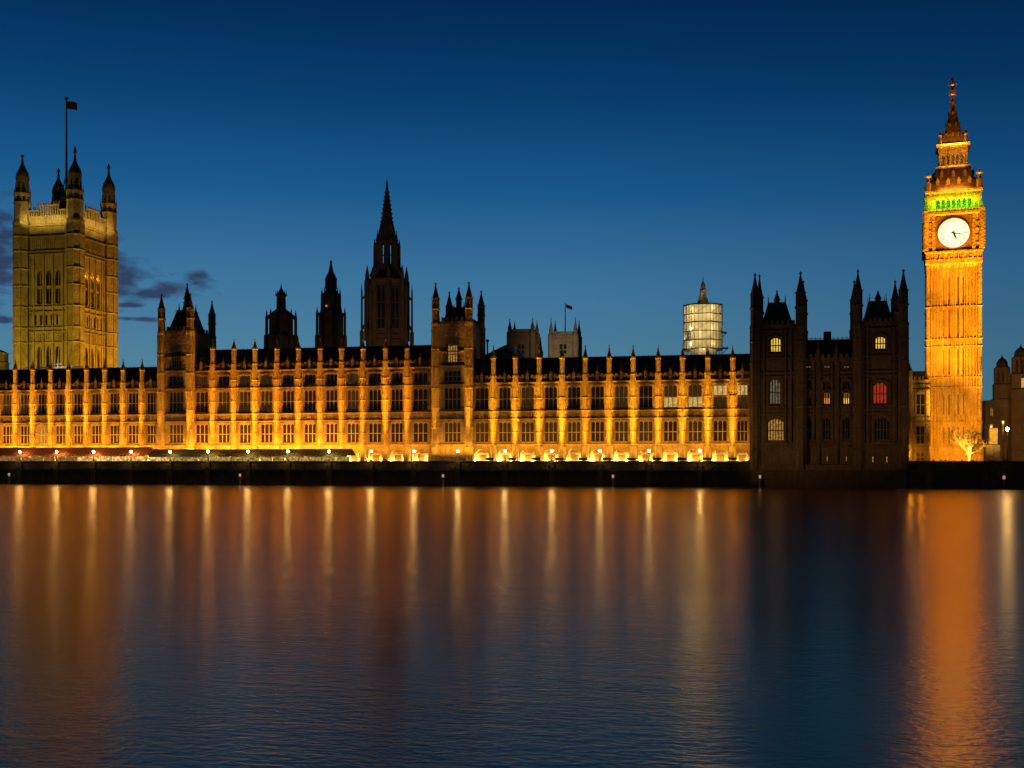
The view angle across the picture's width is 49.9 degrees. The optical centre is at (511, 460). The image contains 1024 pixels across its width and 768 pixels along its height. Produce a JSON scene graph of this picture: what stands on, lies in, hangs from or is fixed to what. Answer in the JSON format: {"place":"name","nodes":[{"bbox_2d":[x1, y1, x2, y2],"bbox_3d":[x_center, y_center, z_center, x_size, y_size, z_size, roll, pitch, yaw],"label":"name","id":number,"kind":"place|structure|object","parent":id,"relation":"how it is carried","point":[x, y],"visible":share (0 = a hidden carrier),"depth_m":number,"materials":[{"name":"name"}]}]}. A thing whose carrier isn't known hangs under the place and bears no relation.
{"place":"outdoors","nodes":[
{"label":"outdoors","id":0,"kind":"place"},
{"bbox_2d":[0,350,9,369],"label":"corner building","id":1,"kind":"structure","parent":0,"point":[4,363],"depth_m":350.82,"materials":[{"name":"stone"}]},
{"bbox_2d":[12,97,117,368],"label":"square tower","id":2,"kind":"structure","parent":0,"point":[65,280],"depth_m":345.42,"materials":[{"name":"beige stone"}]},
{"bbox_2d":[360,181,413,345],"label":"octagonal spire tower","id":3,"kind":"structure","parent":0,"point":[386,297],"depth_m":329.40,"materials":[{"name":"stone"}]},
{"bbox_2d":[376,286,384,327],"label":"window","id":4,"kind":"structure","parent":3,"relation":"in","point":[380,290],"depth_m":328.29,"materials":[{"name":"black glass"}]},
{"bbox_2d":[391,286,399,327],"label":"window","id":5,"kind":"structure","parent":3,"relation":"in","point":[395,291],"depth_m":328.85,"materials":[{"name":"black glass"}]},
{"bbox_2d":[486,339,524,358],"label":"gabled hall","id":6,"kind":"structure","parent":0,"point":[504,351],"depth_m":317.76,"materials":[{"name":"stone"}]},
{"bbox_2d":[0,484,1023,767],"bbox_3d":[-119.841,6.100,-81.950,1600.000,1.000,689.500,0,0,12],"label":"water","id":7,"kind":"structure","parent":0,"point":[344,626],"depth_m":37.00,"materials":[{"name":"blue liquid"}]},
{"bbox_2d":[0,461,1023,488],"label":"river wall","id":8,"kind":"structure","parent":7,"relation":"in","point":[958,474],"depth_m":246.97,"materials":[{"name":"stone"}]},
{"bbox_2d":[749,268,908,487],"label":"pavilion block","id":9,"kind":"structure","parent":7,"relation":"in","point":[828,398],"depth_m":230.13,"materials":[{"name":"stone"}]},
{"bbox_2d":[769,380,780,404],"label":"window","id":10,"kind":"structure","parent":9,"relation":"in","point":[775,387],"depth_m":232.28,"materials":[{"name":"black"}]},
{"bbox_2d":[770,338,780,351],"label":"window","id":11,"kind":"structure","parent":9,"relation":"in","point":[775,344],"depth_m":232.28,"materials":[{"name":"yellow"}]},
{"bbox_2d":[768,419,783,440],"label":"window","id":12,"kind":"structure","parent":9,"relation":"in","point":[775,426],"depth_m":232.28,"materials":[{"name":"beige glass"}]},
{"bbox_2d":[806,418,811,439],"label":"window","id":13,"kind":"structure","parent":9,"relation":"in","point":[808,421],"depth_m":231.60,"materials":[{"name":"black glass"}]},
{"bbox_2d":[823,418,830,439],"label":"window","id":14,"kind":"structure","parent":9,"relation":"in","point":[826,423],"depth_m":230.81,"materials":[{"name":"black glass"}]},
{"bbox_2d":[842,418,849,439],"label":"window","id":15,"kind":"structure","parent":9,"relation":"in","point":[846,423],"depth_m":230.03,"materials":[{"name":"black glass"}]},
{"bbox_2d":[873,383,886,403],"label":"window","id":16,"kind":"structure","parent":9,"relation":"in","point":[879,390],"depth_m":227.85,"materials":[{"name":"red"}]},
{"bbox_2d":[875,337,885,348],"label":"window","id":17,"kind":"structure","parent":9,"relation":"in","point":[880,342],"depth_m":227.85,"materials":[{"name":"yellow"}]},
{"bbox_2d":[874,418,889,439],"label":"window","id":18,"kind":"structure","parent":9,"relation":"in","point":[881,426],"depth_m":227.73,"materials":[{"name":"black glass"}]},
{"bbox_2d":[0,0,1023,400],"label":"sky","id":19,"kind":"structure","parent":0,"point":[607,160],"materials":[{"name":"blue"}]},
{"bbox_2d":[507,318,539,357],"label":"church tower","id":20,"kind":"structure","parent":0,"point":[526,342],"depth_m":403.75,"materials":[{"name":"stone"}]},
{"bbox_2d":[548,303,581,357],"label":"church tower","id":21,"kind":"structure","parent":0,"point":[570,342],"depth_m":400.37,"materials":[{"name":"stone"}]},
{"bbox_2d":[909,362,929,460],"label":"link range","id":22,"kind":"structure","parent":0,"point":[919,415],"depth_m":242.48,"materials":[{"name":"stone"}]},
{"bbox_2d":[916,394,924,414],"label":"window","id":23,"kind":"structure","parent":22,"relation":"in","point":[920,398],"depth_m":242.84,"materials":[{"name":"black glass"}]},
{"bbox_2d":[916,426,924,444],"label":"window","id":24,"kind":"structure","parent":22,"relation":"in","point":[920,430],"depth_m":242.84,"materials":[{"name":"black glass"}]},
{"bbox_2d":[982,345,1023,460],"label":"domed building","id":25,"kind":"structure","parent":0,"point":[1006,403],"depth_m":311.50,"materials":[{"name":"stone"}]},
{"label":"terrace","id":26,"kind":"structure","parent":0,"visible":0},
{"bbox_2d":[0,447,152,460],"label":"terrace marquee","id":27,"kind":"object","parent":26,"relation":"on","point":[109,453],"visible":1,"depth_m":269.63,"materials":[{"name":"red fabric"}]},
{"bbox_2d":[0,359,156,460],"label":"facade","id":28,"kind":"structure","parent":26,"relation":"on","point":[72,407],"depth_m":279.65,"materials":[{"name":"stone"}]},
{"bbox_2d":[2,426,10,443],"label":"window","id":29,"kind":"structure","parent":28,"relation":"in","point":[6,430],"depth_m":284.18,"materials":[{"name":"black glass"}]},
{"bbox_2d":[2,395,10,413],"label":"window","id":30,"kind":"structure","parent":28,"relation":"in","point":[6,399],"depth_m":284.18,"materials":[{"name":"black"}]},
{"bbox_2d":[20,426,28,443],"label":"window","id":31,"kind":"structure","parent":28,"relation":"in","point":[24,430],"depth_m":283.07,"materials":[{"name":"black glass"}]},
{"bbox_2d":[20,394,28,413],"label":"window","id":32,"kind":"structure","parent":28,"relation":"in","point":[24,399],"depth_m":283.07,"materials":[{"name":"black"}]},
{"bbox_2d":[38,426,46,443],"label":"window","id":33,"kind":"structure","parent":28,"relation":"in","point":[42,430],"depth_m":281.97,"materials":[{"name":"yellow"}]},
{"bbox_2d":[38,394,46,413],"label":"window","id":34,"kind":"structure","parent":28,"relation":"in","point":[42,398],"depth_m":281.97,"materials":[{"name":"black glass"}]},
{"bbox_2d":[55,426,64,443],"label":"window","id":35,"kind":"structure","parent":28,"relation":"in","point":[60,430],"depth_m":280.87,"materials":[{"name":"black glass"}]},
{"bbox_2d":[55,394,64,413],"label":"window","id":36,"kind":"structure","parent":28,"relation":"in","point":[60,398],"depth_m":280.87,"materials":[{"name":"black glass"}]},
{"bbox_2d":[73,426,82,443],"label":"window","id":37,"kind":"structure","parent":28,"relation":"in","point":[78,430],"depth_m":279.85,"materials":[{"name":"black glass"}]},
{"bbox_2d":[73,394,82,413],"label":"window","id":38,"kind":"structure","parent":28,"relation":"in","point":[78,398],"depth_m":279.85,"materials":[{"name":"black glass"}]},
{"bbox_2d":[91,425,100,443],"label":"window","id":39,"kind":"structure","parent":28,"relation":"in","point":[96,429],"depth_m":278.75,"materials":[{"name":"black glass"}]},
{"bbox_2d":[91,393,100,413],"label":"window","id":40,"kind":"structure","parent":28,"relation":"in","point":[96,398],"depth_m":278.75,"materials":[{"name":"black glass"}]},
{"bbox_2d":[110,425,118,443],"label":"window","id":41,"kind":"structure","parent":28,"relation":"in","point":[114,429],"depth_m":277.74,"materials":[{"name":"black glass"}]},
{"bbox_2d":[110,393,118,412],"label":"window","id":42,"kind":"structure","parent":28,"relation":"in","point":[114,397],"depth_m":277.74,"materials":[{"name":"black glass"}]},
{"bbox_2d":[128,425,137,442],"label":"window","id":43,"kind":"structure","parent":28,"relation":"in","point":[132,429],"depth_m":276.58,"materials":[{"name":"black glass"}]},
{"bbox_2d":[128,393,137,412],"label":"window","id":44,"kind":"structure","parent":28,"relation":"in","point":[132,397],"depth_m":276.58,"materials":[{"name":"black glass"}]},
{"bbox_2d":[147,425,155,442],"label":"window","id":45,"kind":"structure","parent":28,"relation":"in","point":[151,429],"depth_m":275.57,"materials":[{"name":"black glass"}]},
{"bbox_2d":[147,393,155,412],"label":"window","id":46,"kind":"structure","parent":28,"relation":"in","point":[151,397],"depth_m":275.57,"materials":[{"name":"black glass"}]},
{"bbox_2d":[157,284,215,460],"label":"turreted tower","id":47,"kind":"structure","parent":26,"relation":"on","point":[184,340],"depth_m":271.55,"materials":[{"name":"stone"}]},
{"bbox_2d":[169,425,182,442],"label":"window","id":48,"kind":"structure","parent":47,"relation":"in","point":[175,431],"depth_m":271.90,"materials":[{"name":"black"}]},
{"bbox_2d":[169,392,182,411],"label":"window","id":49,"kind":"structure","parent":47,"relation":"in","point":[175,398],"depth_m":271.90,"materials":[{"name":"black glass"}]},
{"bbox_2d":[169,376,182,385],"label":"window","id":50,"kind":"structure","parent":47,"relation":"in","point":[173,380],"depth_m":271.90,"materials":[{"name":"black glass"}]},
{"bbox_2d":[172,352,179,367],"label":"window","id":51,"kind":"structure","parent":47,"relation":"in","point":[175,361],"depth_m":271.83,"materials":[{"name":"black glass"}]},
{"bbox_2d":[149,449,355,460],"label":"terrace marquee","id":52,"kind":"object","parent":26,"relation":"on","point":[241,454],"visible":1,"depth_m":260.08,"materials":[{"name":"beige fabric"}]},
{"bbox_2d":[195,338,430,460],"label":"facade","id":53,"kind":"structure","parent":26,"relation":"on","point":[362,400],"depth_m":266.03,"materials":[{"name":"stone"}]},
{"bbox_2d":[195,392,207,412],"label":"window","id":54,"kind":"structure","parent":53,"relation":"in","point":[201,397],"depth_m":272.70,"materials":[{"name":"black glass"}]},
{"bbox_2d":[196,425,207,442],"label":"window","id":55,"kind":"structure","parent":53,"relation":"in","point":[201,430],"depth_m":272.70,"materials":[{"name":"black glass"}]},
{"bbox_2d":[218,424,228,442],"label":"window","id":56,"kind":"structure","parent":53,"relation":"in","point":[223,430],"depth_m":271.43,"materials":[{"name":"black glass"}]},
{"bbox_2d":[218,392,228,411],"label":"window","id":57,"kind":"structure","parent":53,"relation":"in","point":[223,397],"depth_m":271.43,"materials":[{"name":"black"}]},
{"bbox_2d":[239,424,249,442],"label":"window","id":58,"kind":"structure","parent":53,"relation":"in","point":[244,429],"depth_m":270.31,"materials":[{"name":"black"}]},
{"bbox_2d":[239,391,249,411],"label":"window","id":59,"kind":"structure","parent":53,"relation":"in","point":[244,396],"depth_m":270.31,"materials":[{"name":"black"}]},
{"bbox_2d":[260,424,271,442],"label":"window","id":60,"kind":"structure","parent":53,"relation":"in","point":[266,429],"depth_m":269.06,"materials":[{"name":"black glass"}]},
{"bbox_2d":[260,391,271,411],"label":"window","id":61,"kind":"structure","parent":53,"relation":"in","point":[266,396],"depth_m":269.06,"materials":[{"name":"black"}]},
{"bbox_2d":[282,424,293,442],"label":"window","id":62,"kind":"structure","parent":53,"relation":"in","point":[287,429],"depth_m":267.88,"materials":[{"name":"black glass"}]},
{"bbox_2d":[282,391,293,411],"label":"window","id":63,"kind":"structure","parent":53,"relation":"in","point":[287,396],"depth_m":267.88,"materials":[{"name":"black glass"}]},
{"bbox_2d":[304,424,315,442],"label":"window","id":64,"kind":"structure","parent":53,"relation":"in","point":[309,429],"depth_m":266.64,"materials":[{"name":"black glass"}]},
{"bbox_2d":[304,390,315,410],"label":"window","id":65,"kind":"structure","parent":53,"relation":"in","point":[309,395],"depth_m":266.64,"materials":[{"name":"black glass"}]},
{"bbox_2d":[326,424,336,442],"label":"window","id":66,"kind":"structure","parent":53,"relation":"in","point":[331,429],"depth_m":265.54,"materials":[{"name":"black glass"}]},
{"bbox_2d":[326,390,336,410],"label":"window","id":67,"kind":"structure","parent":53,"relation":"in","point":[331,395],"depth_m":265.60,"materials":[{"name":"black glass"}]},
{"bbox_2d":[347,424,358,442],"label":"window","id":68,"kind":"structure","parent":53,"relation":"in","point":[352,429],"depth_m":264.37,"materials":[{"name":"black"}]},
{"bbox_2d":[347,390,358,410],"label":"window","id":69,"kind":"structure","parent":53,"relation":"in","point":[352,395],"depth_m":264.37,"materials":[{"name":"black"}]},
{"bbox_2d":[369,423,380,442],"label":"window","id":70,"kind":"structure","parent":53,"relation":"in","point":[374,428],"depth_m":263.28,"materials":[{"name":"black glass"}]},
{"bbox_2d":[369,389,380,410],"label":"window","id":71,"kind":"structure","parent":53,"relation":"in","point":[374,395],"depth_m":263.28,"materials":[{"name":"black glass"}]},
{"bbox_2d":[391,423,402,442],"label":"window","id":72,"kind":"structure","parent":53,"relation":"in","point":[396,428],"depth_m":262.06,"materials":[{"name":"black glass"}]},
{"bbox_2d":[391,389,402,410],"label":"window","id":73,"kind":"structure","parent":53,"relation":"in","point":[396,394],"depth_m":262.06,"materials":[{"name":"black glass"}]},
{"bbox_2d":[391,373,402,382],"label":"window","id":74,"kind":"structure","parent":53,"relation":"in","point":[395,377],"depth_m":262.06,"materials":[{"name":"black glass"}]},
{"bbox_2d":[413,423,426,441],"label":"window","id":75,"kind":"structure","parent":53,"relation":"in","point":[419,429],"depth_m":260.84,"materials":[{"name":"black glass"}]},
{"bbox_2d":[413,389,426,409],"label":"window","id":76,"kind":"structure","parent":53,"relation":"in","point":[419,395],"depth_m":260.88,"materials":[{"name":"black glass"}]},
{"bbox_2d":[413,373,426,382],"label":"window","id":77,"kind":"structure","parent":53,"relation":"in","point":[417,377],"depth_m":260.91,"materials":[{"name":"black glass"}]},
{"bbox_2d":[431,282,485,460],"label":"turreted tower","id":78,"kind":"structure","parent":26,"relation":"on","point":[458,341],"depth_m":256.71,"materials":[{"name":"stone"}]},
{"bbox_2d":[444,422,460,441],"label":"window","id":79,"kind":"structure","parent":78,"relation":"in","point":[452,430],"depth_m":257.05,"materials":[{"name":"black glass"}]},
{"bbox_2d":[444,388,460,409],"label":"window","id":80,"kind":"structure","parent":78,"relation":"in","point":[452,396],"depth_m":257.05,"materials":[{"name":"black glass"}]},
{"bbox_2d":[444,371,460,380],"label":"window","id":81,"kind":"structure","parent":78,"relation":"in","point":[448,375],"depth_m":257.05,"materials":[{"name":"black glass"}]},
{"bbox_2d":[448,345,456,361],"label":"window","id":82,"kind":"structure","parent":78,"relation":"in","point":[452,356],"depth_m":257.05,"materials":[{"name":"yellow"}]},
{"bbox_2d":[474,344,749,460],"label":"facade","id":83,"kind":"structure","parent":26,"relation":"on","point":[667,407],"depth_m":251.25,"materials":[{"name":"stone"}]},
{"bbox_2d":[475,423,488,441],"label":"window","id":84,"kind":"structure","parent":83,"relation":"in","point":[481,429],"depth_m":257.74,"materials":[{"name":"black"}]},
{"bbox_2d":[475,388,488,409],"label":"window","id":85,"kind":"structure","parent":83,"relation":"in","point":[481,394],"depth_m":257.74,"materials":[{"name":"black glass"}]},
{"bbox_2d":[499,422,510,441],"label":"window","id":86,"kind":"structure","parent":83,"relation":"in","point":[504,427],"depth_m":256.55,"materials":[{"name":"black"}]},
{"bbox_2d":[499,388,510,408],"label":"window","id":87,"kind":"structure","parent":83,"relation":"in","point":[504,393],"depth_m":256.55,"materials":[{"name":"black glass"}]},
{"bbox_2d":[521,422,533,441],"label":"window","id":88,"kind":"structure","parent":83,"relation":"in","point":[527,428],"depth_m":255.42,"materials":[{"name":"black"}]},
{"bbox_2d":[521,387,533,408],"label":"window","id":89,"kind":"structure","parent":83,"relation":"in","point":[527,393],"depth_m":255.42,"materials":[{"name":"black glass"}]},
{"bbox_2d":[544,422,556,441],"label":"window","id":90,"kind":"structure","parent":83,"relation":"in","point":[550,428],"depth_m":254.30,"materials":[{"name":"black"}]},
{"bbox_2d":[544,387,556,408],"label":"window","id":91,"kind":"structure","parent":83,"relation":"in","point":[550,393],"depth_m":254.30,"materials":[{"name":"black glass"}]},
{"bbox_2d":[567,422,579,441],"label":"window","id":92,"kind":"structure","parent":83,"relation":"in","point":[573,428],"depth_m":253.19,"materials":[{"name":"black"}]},
{"bbox_2d":[567,387,579,408],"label":"window","id":93,"kind":"structure","parent":83,"relation":"in","point":[573,393],"depth_m":253.19,"materials":[{"name":"black glass"}]},
{"bbox_2d":[591,422,603,441],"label":"window","id":94,"kind":"structure","parent":83,"relation":"in","point":[597,428],"depth_m":252.02,"materials":[{"name":"black glass"}]},
{"bbox_2d":[591,386,603,408],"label":"window","id":95,"kind":"structure","parent":83,"relation":"in","point":[597,392],"depth_m":252.02,"materials":[{"name":"black glass"}]},
{"bbox_2d":[615,421,627,441],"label":"window","id":96,"kind":"structure","parent":83,"relation":"in","point":[621,428],"depth_m":250.85,"materials":[{"name":"black"}]},
{"bbox_2d":[615,386,627,407],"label":"window","id":97,"kind":"structure","parent":83,"relation":"in","point":[621,392],"depth_m":250.85,"materials":[{"name":"black glass"}]},
{"bbox_2d":[639,421,652,441],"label":"window","id":98,"kind":"structure","parent":83,"relation":"in","point":[645,427],"depth_m":249.69,"materials":[{"name":"black glass"}]},
{"bbox_2d":[639,386,652,407],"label":"window","id":99,"kind":"structure","parent":83,"relation":"in","point":[645,392],"depth_m":249.69,"materials":[{"name":"black glass"}]},
{"bbox_2d":[664,421,676,441],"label":"window","id":100,"kind":"structure","parent":83,"relation":"in","point":[670,427],"depth_m":248.54,"materials":[{"name":"black glass"}]},
{"bbox_2d":[664,385,676,407],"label":"window","id":101,"kind":"structure","parent":83,"relation":"in","point":[670,391],"depth_m":248.47,"materials":[{"name":"beige glass"}]},
{"bbox_2d":[688,421,701,440],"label":"window","id":102,"kind":"structure","parent":83,"relation":"in","point":[694,427],"depth_m":247.39,"materials":[{"name":"black"}]},
{"bbox_2d":[688,385,701,407],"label":"window","id":103,"kind":"structure","parent":83,"relation":"in","point":[694,391],"depth_m":247.39,"materials":[{"name":"beige glass"}]},
{"bbox_2d":[713,421,726,440],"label":"window","id":104,"kind":"structure","parent":83,"relation":"in","point":[719,427],"depth_m":246.24,"materials":[{"name":"black glass"}]},
{"bbox_2d":[713,384,726,406],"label":"window","id":105,"kind":"structure","parent":83,"relation":"in","point":[719,391],"depth_m":246.24,"materials":[{"name":"beige glass"}]},
{"bbox_2d":[737,421,747,440],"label":"window","id":106,"kind":"structure","parent":83,"relation":"in","point":[742,426],"depth_m":245.16,"materials":[{"name":"black glass"}]},
{"bbox_2d":[737,384,747,406],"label":"window","id":107,"kind":"structure","parent":83,"relation":"in","point":[742,389],"depth_m":245.16,"materials":[{"name":"beige"}]},
{"bbox_2d":[944,425,997,460],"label":"bare tree","id":108,"kind":"object","parent":26,"relation":"on","point":[971,443],"visible":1,"depth_m":231.57,"materials":[{"name":"yellow plant"}]},
{"bbox_3d":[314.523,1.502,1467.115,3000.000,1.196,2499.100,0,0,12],"label":"ground","id":109,"kind":"structure","parent":0,"visible":0},
{"bbox_2d":[264,284,297,348],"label":"ventilation turret","id":110,"kind":"object","parent":109,"relation":"on","point":[280,317],"visible":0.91,"depth_m":297.68,"materials":[{"name":"stone"}]},
{"bbox_2d":[315,261,346,347],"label":"ventilation turret","id":111,"kind":"object","parent":109,"relation":"on","point":[330,314],"visible":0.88,"depth_m":294.83,"materials":[{"name":"stone"}]},
{"bbox_2d":[683,280,727,354],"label":"scaffolded turret","id":112,"kind":"object","parent":109,"relation":"on","point":[703,323],"visible":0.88,"depth_m":272.28,"materials":[{"name":"stone"}]},
{"bbox_2d":[922,74,984,460],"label":"clock tower","id":113,"kind":"structure","parent":109,"relation":"on","point":[953,241],"depth_m":257.12,"materials":[{"name":"stone"}]},
{"bbox_2d":[985,428,999,460],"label":"lit panel","id":114,"kind":"object","parent":109,"relation":"on","point":[992,451],"visible":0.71,"depth_m":237.18,"materials":[{"name":"orange"}]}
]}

